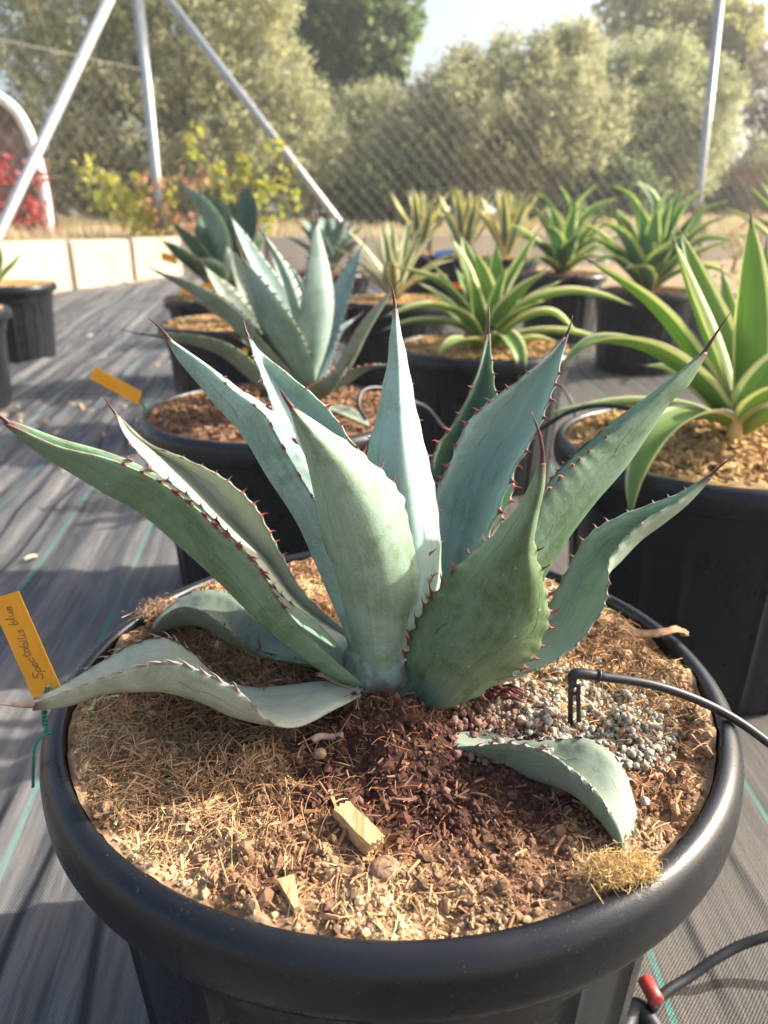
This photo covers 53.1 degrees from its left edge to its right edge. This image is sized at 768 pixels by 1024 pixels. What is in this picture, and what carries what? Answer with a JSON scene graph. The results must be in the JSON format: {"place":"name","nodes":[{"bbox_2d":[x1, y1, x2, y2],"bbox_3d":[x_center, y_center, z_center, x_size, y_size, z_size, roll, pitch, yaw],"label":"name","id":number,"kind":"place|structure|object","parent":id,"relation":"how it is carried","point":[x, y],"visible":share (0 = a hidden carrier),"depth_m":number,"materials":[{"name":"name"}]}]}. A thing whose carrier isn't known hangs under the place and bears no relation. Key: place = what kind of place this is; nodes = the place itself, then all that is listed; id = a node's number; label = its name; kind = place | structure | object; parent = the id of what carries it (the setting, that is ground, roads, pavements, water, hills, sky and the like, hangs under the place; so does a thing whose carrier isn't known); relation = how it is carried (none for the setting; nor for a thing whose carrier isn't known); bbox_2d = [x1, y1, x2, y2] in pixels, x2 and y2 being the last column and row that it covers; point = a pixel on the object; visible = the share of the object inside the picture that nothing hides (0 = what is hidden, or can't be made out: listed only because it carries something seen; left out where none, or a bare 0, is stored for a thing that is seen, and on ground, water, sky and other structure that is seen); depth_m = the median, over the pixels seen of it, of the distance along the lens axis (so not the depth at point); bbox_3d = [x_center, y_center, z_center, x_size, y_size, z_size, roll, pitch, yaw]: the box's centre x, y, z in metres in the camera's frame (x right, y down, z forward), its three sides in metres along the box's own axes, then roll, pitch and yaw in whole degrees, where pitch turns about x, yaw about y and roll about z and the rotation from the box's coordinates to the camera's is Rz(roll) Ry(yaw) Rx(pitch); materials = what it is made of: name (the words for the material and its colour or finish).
{"place":"outdoors","nodes":[
{"label":"outdoors","id":0,"kind":"place"},
{"bbox_2d":[161,252,177,264],"bbox_3d":[-1.220,-1.441,4.374,0.088,0.068,0.001,0,21,0],"label":"plant tag","id":1,"kind":"object","parent":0,"point":[166,257],"visible":0.86,"depth_m":4.37,"materials":[{"name":"orange plastic"}]},
{"bbox_2d":[0,0,767,214],"label":"sky","id":2,"kind":"structure","parent":0,"point":[449,20],"materials":[{"name":"white"}]},
{"bbox_2d":[2,208,766,292],"bbox_3d":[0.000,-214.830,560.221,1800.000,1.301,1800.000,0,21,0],"label":"ground","id":3,"kind":"structure","parent":0,"point":[676,281],"depth_m":10.38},
{"bbox_2d":[0,92,55,230],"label":"polytunnel","id":4,"kind":"structure","parent":3,"relation":"on","point":[14,121],"depth_m":11.11,"materials":[{"name":"white plastic"}]},
{"bbox_2d":[0,153,62,233],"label":"vine","id":5,"kind":"object","parent":3,"relation":"on","point":[33,212],"visible":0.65,"depth_m":10.61,"materials":[{"name":"red plant"}]},
{"bbox_2d":[72,153,190,237],"bbox_3d":[-3.159,-3.684,9.644,1.477,1.518,0.763,7,22,17],"label":"vine","id":6,"kind":"object","parent":3,"relation":"on","point":[128,197],"visible":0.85,"depth_m":9.54,"materials":[{"name":"yellow plant"}]},
{"bbox_2d":[116,164,208,236],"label":"vine","id":7,"kind":"object","parent":3,"relation":"on","point":[176,216],"visible":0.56,"depth_m":9.45,"materials":[{"name":"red plant"}]},
{"bbox_2d":[0,0,361,225],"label":"olive tree","id":8,"kind":"object","parent":3,"relation":"on","point":[237,36],"visible":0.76,"depth_m":14.61,"materials":[{"name":"green plant"}]},
{"bbox_2d":[180,289,190,293],"bbox_3d":[-0.873,-1.006,3.491,0.108,0.036,0.001,0,21,0],"label":"plant tag","id":9,"kind":"object","parent":3,"relation":"on","point":[183,291],"visible":0.36,"depth_m":3.49,"materials":[{"name":"orange plastic"}]},
{"bbox_2d":[0,269,383,1023],"bbox_3d":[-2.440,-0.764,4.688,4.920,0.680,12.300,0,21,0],"label":"ground cloth","id":10,"kind":"object","parent":3,"relation":"on","point":[92,573],"visible":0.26,"depth_m":1.90,"materials":[{"name":"grey fabric"}]},
{"bbox_2d":[0,304,11,409],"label":"plant pot","id":11,"kind":"object","parent":10,"relation":"on","point":[5,378],"visible":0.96,"depth_m":3.52,"materials":[{"name":"black plastic"}]},
{"bbox_2d":[0,280,57,363],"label":"plant pot","id":12,"kind":"object","parent":10,"relation":"on","point":[30,333],"visible":0.82,"depth_m":4.57,"materials":[{"name":"black plastic"}]},
{"bbox_2d":[0,279,51,286],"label":"potting soil","id":13,"kind":"structure","parent":12,"relation":"in","point":[10,283],"depth_m":4.65,"materials":[{"name":"beige soil"}]},
{"bbox_2d":[0,229,22,282],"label":"agave","id":14,"kind":"object","parent":13,"relation":"on","point":[6,269],"visible":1,"depth_m":4.59,"materials":[{"name":"green plant"}]},
{"bbox_2d":[162,291,215,318],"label":"plant pot","id":15,"kind":"object","parent":10,"relation":"on","point":[176,308],"visible":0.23,"depth_m":3.75,"materials":[{"name":"black plastic"}]},
{"bbox_2d":[167,292,216,301],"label":"potting soil","id":16,"kind":"structure","parent":15,"relation":"in","point":[180,297],"depth_m":3.88,"materials":[{"name":"brown soil"}]},
{"bbox_2d":[156,174,266,287],"bbox_3d":[-0.812,-1.408,3.848,0.578,0.553,0.649,0,21,0],"label":"agave","id":17,"kind":"object","parent":16,"relation":"on","point":[210,241],"visible":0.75,"depth_m":3.80,"materials":[{"name":"green plant"}]},
{"bbox_2d":[201,283,213,289],"bbox_3d":[-0.814,-1.029,3.525,0.066,0.045,0.001,0,21,0],"label":"plant tag","id":18,"kind":"object","parent":17,"relation":"attached to","point":[208,285],"visible":0.36,"depth_m":3.52,"materials":[{"name":"orange plastic"}]},
{"bbox_2d":[157,314,253,394],"bbox_3d":[-0.588,-0.534,3.101,0.592,0.460,0.592,16,26,35],"label":"plant pot","id":19,"kind":"object","parent":10,"relation":"on","point":[184,381],"visible":0.18,"depth_m":2.83,"materials":[{"name":"black plastic"}]},
{"bbox_2d":[162,314,234,330],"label":"potting soil","id":20,"kind":"structure","parent":19,"relation":"in","point":[208,322],"depth_m":2.94,"materials":[{"name":"brown soil"}]},
{"bbox_2d":[183,243,303,320],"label":"agave","id":21,"kind":"object","parent":20,"relation":"on","point":[238,271],"visible":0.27,"depth_m":3.03,"materials":[{"name":"plant"}]},
{"bbox_2d":[137,383,381,586],"bbox_3d":[-0.225,-0.011,1.738,0.592,0.460,0.592,-8,22,-20],"label":"plant pot","id":22,"kind":"object","parent":10,"relation":"on","point":[238,462],"visible":0.22,"depth_m":1.46,"materials":[{"name":"black plastic"}]},
{"bbox_2d":[90,367,145,416],"bbox_3d":[-0.527,-0.238,1.536,0.099,0.111,0.043,0,21,0],"label":"plant tag","id":23,"kind":"object","parent":22,"relation":"on","point":[117,386],"visible":1,"depth_m":1.51,"materials":[{"name":"orange plastic"}]},
{"bbox_2d":[148,384,380,442],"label":"potting soil","id":24,"kind":"structure","parent":22,"relation":"in","point":[198,415],"depth_m":1.59,"materials":[{"name":"brown soil"}]},
{"bbox_2d":[117,200,409,427],"bbox_3d":[-0.227,-0.458,1.671,0.553,0.416,0.615,0,21,0],"label":"agave","id":25,"kind":"object","parent":24,"relation":"on","point":[295,326],"visible":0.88,"depth_m":1.51,"materials":[{"name":"green plant"}]},
{"bbox_2d":[356,386,417,419],"bbox_3d":[0.002,-0.226,1.539,0.042,0.060,0.213,12,24,28],"label":"drip tube","id":26,"kind":"object","parent":22,"relation":"on","point":[359,409],"visible":0.56,"depth_m":1.48,"materials":[{"name":"black plastic"}]},
{"bbox_2d":[415,401,445,431],"bbox_3d":[0.119,-0.166,1.702,0.018,0.210,0.235,12,24,28],"label":"drip tube","id":27,"kind":"object","parent":22,"relation":"attached to","point":[433,415],"visible":0.53,"depth_m":1.65,"materials":[{"name":"black plastic"}]},
{"bbox_2d":[0,327,594,559],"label":"leaf litter","id":28,"kind":"object","parent":10,"relation":"on","point":[80,405],"visible":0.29,"depth_m":3.42,"materials":[{"name":"brown plant"}]},
{"bbox_2d":[299,270,372,342],"bbox_3d":[-0.373,-1.429,5.353,0.592,0.460,0.592,-9,23,-23],"label":"plant pot","id":29,"kind":"object","parent":10,"relation":"on","point":[360,285],"visible":0.2,"depth_m":5.15,"materials":[{"name":"black plastic"}]},
{"bbox_2d":[296,269,367,274],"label":"potting soil","id":30,"kind":"structure","parent":29,"relation":"in","point":[337,272],"depth_m":5.24,"materials":[{"name":"brown soil"}]},
{"bbox_2d":[282,212,364,271],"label":"agave","id":31,"kind":"object","parent":30,"relation":"on","point":[335,233],"visible":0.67,"depth_m":5.12,"materials":[{"name":"green plant"}]},
{"bbox_2d":[39,551,743,1023],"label":"plant pot","id":32,"kind":"object","parent":10,"relation":"on","point":[197,963],"visible":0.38,"depth_m":0.46,"materials":[{"name":"black plastic"}]},
{"bbox_2d":[0,591,60,787],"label":"plant tag","id":33,"kind":"object","parent":32,"relation":"attached to","point":[27,647],"visible":0.99,"depth_m":0.60,"materials":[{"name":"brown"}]},
{"bbox_2d":[122,592,177,625],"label":"coir tuft","id":34,"kind":"object","parent":32,"relation":"on","point":[157,611],"visible":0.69,"depth_m":0.79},
{"bbox_2d":[67,557,715,939],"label":"potting soil","id":35,"kind":"structure","parent":32,"relation":"in","point":[264,918],"depth_m":0.54,"materials":[{"name":"brown soil"}]},
{"bbox_2d":[186,793,223,814],"bbox_3d":[-0.126,0.207,0.545,0.006,0.003,0.029,18,28,39],"label":"splinter","id":36,"kind":"object","parent":35,"relation":"on","point":[218,797],"visible":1,"depth_m":0.55,"materials":[{"name":"brown wood"}]},
{"bbox_2d":[277,874,299,913],"bbox_3d":[-0.056,0.233,0.468,0.011,0.006,0.024,-8,23,-21],"label":"splinter","id":37,"kind":"object","parent":35,"relation":"on","point":[286,885],"visible":1,"depth_m":0.47,"materials":[{"name":"brown wood"}]},
{"bbox_2d":[314,748,326,759],"bbox_3d":[-0.048,0.182,0.579,0.009,0.009,0.009,0,21,0],"label":"pebble","id":38,"kind":"object","parent":35,"relation":"on","point":[319,753],"visible":1,"depth_m":0.58,"materials":[{"name":"beige stone"}]},
{"bbox_2d":[310,731,343,743],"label":"twig","id":39,"kind":"object","parent":35,"relation":"on","point":[316,738],"visible":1,"depth_m":0.59,"materials":[{"name":"grey wood"}]},
{"bbox_2d":[328,789,336,807],"bbox_3d":[-0.036,0.203,0.541,0.009,0.003,0.022,0,21,0],"label":"splinter","id":40,"kind":"object","parent":35,"relation":"on","point":[332,798],"visible":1,"depth_m":0.54,"materials":[{"name":"brown wood"}]},
{"bbox_2d":[315,672,363,691],"bbox_3d":[-0.039,0.143,0.654,0.051,0.006,0.012,18,28,39],"label":"dry leaf remnant","id":41,"kind":"object","parent":35,"relation":"on","point":[325,676],"visible":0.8,"depth_m":0.65,"materials":[{"name":"plant"}]},
{"bbox_2d":[331,801,384,856],"bbox_3d":[-0.018,0.210,0.512,0.013,0.014,0.046,-15,26,-35],"label":"wood chip","id":42,"kind":"object","parent":35,"relation":"on","point":[366,836],"visible":1,"depth_m":0.51,"materials":[{"name":"beige wood"}]},
{"bbox_2d":[0,281,737,857],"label":"agave","id":43,"kind":"object","parent":35,"relation":"on","point":[438,593],"visible":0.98,"depth_m":0.61,"materials":[{"name":"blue plant"}]},
{"bbox_2d":[367,855,399,881],"bbox_3d":[0.000,0.227,0.487,0.021,0.012,0.019,0,21,0],"label":"soil clod","id":44,"kind":"object","parent":35,"relation":"on","point":[381,869],"visible":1,"depth_m":0.48,"materials":[{"name":"brown soil"}]},
{"bbox_2d":[70,559,715,939],"bbox_3d":[0.004,0.139,0.693,0.540,0.067,0.550,0,21,0],"label":"coir fibre","id":45,"kind":"object","parent":35,"relation":"on","point":[161,793],"visible":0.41,"depth_m":0.58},
{"bbox_2d":[184,573,678,875],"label":"pumice gravel","id":46,"kind":"structure","parent":35,"relation":"on","point":[633,751],"depth_m":0.63,"materials":[{"name":"grey gravel"}]},
{"bbox_2d":[484,683,525,702],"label":"dead scales","id":47,"kind":"object","parent":46,"relation":"on","point":[515,689],"visible":0.81,"depth_m":0.65,"materials":[{"name":"red plant"}]},
{"bbox_2d":[567,668,767,747],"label":"drip stake","id":48,"kind":"object","parent":35,"relation":"in","point":[574,675],"visible":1,"depth_m":0.62,"materials":[{"name":"black plastic"}]},
{"bbox_2d":[560,839,662,903],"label":"coir tuft","id":49,"kind":"object","parent":32,"relation":"on","point":[606,866],"visible":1,"depth_m":0.47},
{"bbox_2d":[612,846,676,899],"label":"coir tuft","id":50,"kind":"object","parent":32,"relation":"on","point":[652,871],"visible":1,"depth_m":0.48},
{"bbox_2d":[609,620,688,638],"bbox_3d":[0.261,0.115,0.761,0.076,0.014,0.037,10,23,24],"label":"fibre strand","id":51,"kind":"object","parent":32,"relation":"on","point":[644,634],"visible":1,"depth_m":0.75},
{"bbox_2d":[183,119,306,240],"bbox_3d":[-1.766,-4.069,9.697,1.588,1.668,0.815,0,21,0],"label":"vine","id":52,"kind":"object","parent":3,"relation":"on","point":[242,171],"visible":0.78,"depth_m":9.69,"materials":[{"name":"yellow plant"}]},
{"bbox_2d":[291,73,399,217],"bbox_3d":[-0.543,-8.382,18.030,3.449,3.666,3.175,0,21,0],"label":"olive tree","id":53,"kind":"object","parent":3,"relation":"on","point":[362,119],"visible":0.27,"depth_m":17.66,"materials":[{"name":"green plant"}]},
{"bbox_2d":[262,0,429,149],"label":"broadleaf tree","id":54,"kind":"object","parent":3,"relation":"on","point":[358,40],"visible":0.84,"depth_m":19.79,"materials":[{"name":"green plant"}]},
{"bbox_2d":[317,163,429,225],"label":"bush","id":55,"kind":"object","parent":3,"relation":"on","point":[349,200],"visible":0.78,"depth_m":14.86,"materials":[{"name":"green plant"}]},
{"bbox_2d":[0,0,767,241],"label":"chain link fence","id":56,"kind":"object","parent":3,"relation":"on","point":[14,200],"visible":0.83,"depth_m":9.37,"materials":[{"name":"silver metal"}]},
{"bbox_2d":[0,232,767,292],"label":"block wall","id":57,"kind":"structure","parent":3,"relation":"on","point":[65,265],"depth_m":8.74,"materials":[{"name":"concrete"}]},
{"bbox_2d":[3,203,767,240],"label":"dry grass","id":58,"kind":"structure","parent":3,"relation":"on","point":[21,235],"depth_m":12.39,"materials":[{"name":"beige plant"}]},
{"bbox_2d":[51,130,767,220],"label":"undergrowth","id":59,"kind":"object","parent":3,"relation":"on","point":[724,196],"visible":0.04,"depth_m":19.18,"materials":[{"name":"green plant"}]},
{"bbox_2d":[368,143,459,222],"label":"bush","id":60,"kind":"object","parent":3,"relation":"on","point":[418,169],"visible":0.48,"depth_m":14.99,"materials":[{"name":"green plant"}]},
{"bbox_2d":[360,10,638,222],"bbox_3d":[2.325,-7.950,15.910,5.650,4.402,3.858,0,21,0],"label":"olive tree","id":61,"kind":"object","parent":3,"relation":"on","point":[548,73],"visible":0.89,"depth_m":15.36,"materials":[{"name":"green plant"}]},
{"bbox_2d":[444,313,767,1023],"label":"ground cloth","id":62,"kind":"object","parent":3,"relation":"on","point":[731,907],"visible":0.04,"depth_m":0.98,"materials":[{"name":"grey fabric"}]},
{"bbox_2d":[343,293,452,386],"bbox_3d":[0.052,-0.855,3.938,0.592,0.460,0.592,-2,21,-4],"label":"plant pot","id":63,"kind":"object","parent":62,"relation":"on","point":[374,348],"visible":0.33,"depth_m":3.71,"materials":[{"name":"black plastic"}]},
{"bbox_2d":[349,293,441,303],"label":"potting soil","id":64,"kind":"structure","parent":63,"relation":"in","point":[373,298],"depth_m":3.83,"materials":[{"name":"brown soil"}]},
{"bbox_2d":[327,213,458,298],"bbox_3d":[0.061,-1.248,3.768,0.698,0.417,0.665,9,23,22],"label":"agave","id":65,"kind":"object","parent":64,"relation":"on","point":[402,254],"visible":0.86,"depth_m":3.75,"materials":[{"name":"beige plant"}]},
{"bbox_2d":[452,283,461,289],"bbox_3d":[0.355,-1.129,3.851,0.096,0.040,0.001,0,21,0],"label":"plant tag","id":66,"kind":"object","parent":63,"relation":"attached to","point":[457,286],"visible":0.21,"depth_m":3.85,"materials":[{"name":"orange plastic"}]},
{"bbox_2d":[404,255,434,294],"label":"plant pot","id":67,"kind":"object","parent":62,"relation":"on","point":[421,262],"visible":0.16,"depth_m":6.65,"materials":[{"name":"black plastic"}]},
{"bbox_2d":[414,252,434,255],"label":"potting soil","id":68,"kind":"structure","parent":67,"relation":"in","point":[428,254],"depth_m":6.71,"materials":[{"name":"brown soil"}]},
{"bbox_2d":[388,185,453,253],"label":"agave","id":69,"kind":"object","parent":68,"relation":"on","point":[420,208],"visible":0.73,"depth_m":6.61,"materials":[{"name":"yellow plant"}]},
{"bbox_2d":[433,254,491,306],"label":"plant pot","id":70,"kind":"object","parent":62,"relation":"on","point":[448,269],"visible":0.19,"depth_m":6.50,"materials":[{"name":"black plastic"}]},
{"bbox_2d":[441,254,492,256],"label":"potting soil","id":71,"kind":"structure","parent":70,"relation":"in","point":[456,255],"depth_m":6.58,"materials":[{"name":"brown soil"}]},
{"bbox_2d":[435,184,497,249],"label":"agave","id":72,"kind":"object","parent":71,"relation":"on","point":[468,217],"visible":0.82,"depth_m":6.47,"materials":[{"name":"yellow plant"}]},
{"bbox_2d":[403,333,577,496],"bbox_3d":[0.319,-0.321,2.545,0.592,0.460,0.592,-14,25,-33],"label":"plant pot","id":73,"kind":"object","parent":62,"relation":"on","point":[441,387],"visible":0.37,"depth_m":2.32,"materials":[{"name":"black plastic"}]},
{"bbox_2d":[403,332,570,359],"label":"potting soil","id":74,"kind":"structure","parent":73,"relation":"in","point":[427,345],"depth_m":2.38,"materials":[{"name":"brown soil"}]},
{"bbox_2d":[374,222,635,378],"bbox_3d":[0.365,-0.690,2.470,0.792,0.452,0.704,0,21,0],"label":"agave","id":75,"kind":"object","parent":74,"relation":"on","point":[486,283],"visible":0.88,"depth_m":2.35,"materials":[{"name":"green plant"}]},
{"bbox_2d":[490,325,576,416],"bbox_3d":[0.437,-0.379,2.261,0.033,0.294,0.379,-17,26,-37],"label":"drip tube","id":76,"kind":"object","parent":73,"relation":"attached to","point":[558,382],"visible":0.42,"depth_m":2.19,"materials":[{"name":"black plastic"}]},
{"bbox_2d":[482,258,540,313],"bbox_3d":[1.021,-1.924,6.543,0.592,0.460,0.592,-5,21,-12],"label":"plant pot","id":77,"kind":"object","parent":62,"relation":"on","point":[532,266],"visible":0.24,"depth_m":6.28,"materials":[{"name":"black plastic"}]},
{"bbox_2d":[481,255,532,258],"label":"potting soil","id":78,"kind":"structure","parent":77,"relation":"in","point":[514,257],"depth_m":6.38,"materials":[{"name":"brown soil"}]},
{"bbox_2d":[471,184,546,256],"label":"agave","id":79,"kind":"object","parent":78,"relation":"on","point":[503,237],"visible":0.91,"depth_m":6.31,"materials":[{"name":"yellow plant"}]},
{"bbox_2d":[518,270,606,344],"bbox_3d":[1.209,-1.404,5.293,0.592,0.460,0.592,12,24,29],"label":"plant pot","id":80,"kind":"object","parent":62,"relation":"on","point":[581,309],"visible":0.61,"depth_m":5.08,"materials":[{"name":"black plastic"}]},
{"bbox_2d":[523,270,603,275],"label":"potting soil","id":81,"kind":"structure","parent":80,"relation":"in","point":[569,273],"depth_m":5.15,"materials":[{"name":"brown soil"}]},
{"bbox_2d":[505,182,619,273],"bbox_3d":[1.214,-1.865,5.062,0.854,0.593,0.746,-12,24,-28],"label":"agave","id":82,"kind":"object","parent":81,"relation":"on","point":[569,240],"visible":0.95,"depth_m":5.01,"materials":[{"name":"green plant"}]},
{"bbox_2d":[591,286,692,375],"bbox_3d":[1.470,-1.033,4.402,0.592,0.460,0.592,-9,23,-22],"label":"plant pot","id":83,"kind":"object","parent":62,"relation":"on","point":[640,319],"visible":0.56,"depth_m":4.22,"materials":[{"name":"black plastic"}]},
{"bbox_2d":[596,285,686,293],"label":"potting soil","id":84,"kind":"structure","parent":83,"relation":"in","point":[659,290],"depth_m":4.27,"materials":[{"name":"brown soil"}]},
{"bbox_2d":[576,177,741,290],"bbox_3d":[1.478,-1.516,4.202,0.872,0.606,0.874,0,21,0],"label":"agave","id":85,"kind":"object","parent":84,"relation":"on","point":[647,259],"visible":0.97,"depth_m":4.10,"materials":[{"name":"green plant"}]},
{"bbox_2d":[553,406,767,716],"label":"plant pot","id":86,"kind":"object","parent":62,"relation":"on","point":[696,567],"visible":0.35,"depth_m":1.28,"materials":[{"name":"black plastic"}]},
{"bbox_2d":[539,403,630,430],"bbox_3d":[0.379,-0.157,1.462,0.301,0.112,0.038,10,23,24],"label":"drip tube","id":87,"kind":"object","parent":86,"relation":"attached to","point":[581,408],"visible":0.52,"depth_m":1.43,"materials":[{"name":"black plastic"}]},
{"bbox_2d":[566,406,767,488],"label":"potting soil","id":88,"kind":"structure","parent":86,"relation":"in","point":[696,450],"depth_m":1.34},
{"bbox_2d":[545,210,767,510],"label":"agave","id":89,"kind":"object","parent":88,"relation":"on","point":[728,386],"visible":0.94,"depth_m":1.29,"materials":[{"name":"green plant"}]},
{"bbox_2d":[625,930,767,1023],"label":"irrigation hose","id":90,"kind":"object","parent":62,"relation":"on","point":[641,1011],"visible":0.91,"depth_m":0.85,"materials":[{"name":"black rubber"}]},
{"bbox_2d":[689,293,736,356],"bbox_3d":[1.994,-1.080,4.593,0.556,0.400,0.584,0,21,0],"label":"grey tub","id":91,"kind":"object","parent":62,"relation":"on","point":[694,327],"visible":0.02,"depth_m":4.46,"materials":[{"name":"plastic"}]},
{"bbox_2d":[553,147,672,219],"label":"bush","id":92,"kind":"object","parent":3,"relation":"on","point":[632,165],"visible":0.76,"depth_m":15.76,"materials":[{"name":"green plant"}]},
{"bbox_2d":[578,0,681,89],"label":"distant tree","id":93,"kind":"object","parent":3,"relation":"on","point":[642,13],"visible":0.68,"depth_m":25.32,"materials":[{"name":"green plant"}]},
{"bbox_2d":[568,20,755,214],"bbox_3d":[6.106,-8.528,17.404,4.281,4.401,3.187,0,21,0],"label":"olive tree","id":94,"kind":"object","parent":3,"relation":"on","point":[655,64],"visible":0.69,"depth_m":16.69,"materials":[{"name":"green plant"}]},
{"bbox_2d":[650,0,767,205],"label":"distant tree","id":95,"kind":"object","parent":3,"relation":"on","point":[741,25],"visible":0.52,"depth_m":23.08,"materials":[{"name":"green plant"}]},
{"bbox_2d":[675,208,767,285],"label":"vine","id":96,"kind":"object","parent":3,"relation":"on","point":[737,244],"visible":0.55,"depth_m":5.75,"materials":[{"name":"green plant"}]},
{"bbox_2d":[709,165,767,213],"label":"earth wall","id":97,"kind":"structure","parent":3,"relation":"on","point":[751,172],"depth_m":18.55,"materials":[{"name":"soil"}]},
{"bbox_2d":[731,34,767,164],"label":"distant tree","id":98,"kind":"object","parent":3,"relation":"on","point":[756,74],"visible":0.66,"depth_m":22.21,"materials":[{"name":"green plant"}]},
{"bbox_2d":[434,249,454,256],"bbox_3d":[0.488,-2.074,6.166,0.171,0.063,0.001,0,21,0],"label":"plant tag","id":99,"kind":"object","parent":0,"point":[441,253],"visible":0.93,"depth_m":6.16,"materials":[{"name":"blue plastic"}]},
{"bbox_2d":[720,164,767,237],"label":"agave","id":100,"kind":"object","parent":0,"point":[758,226],"visible":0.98,"depth_m":4.69,"materials":[{"name":"green plant"}]}
]}

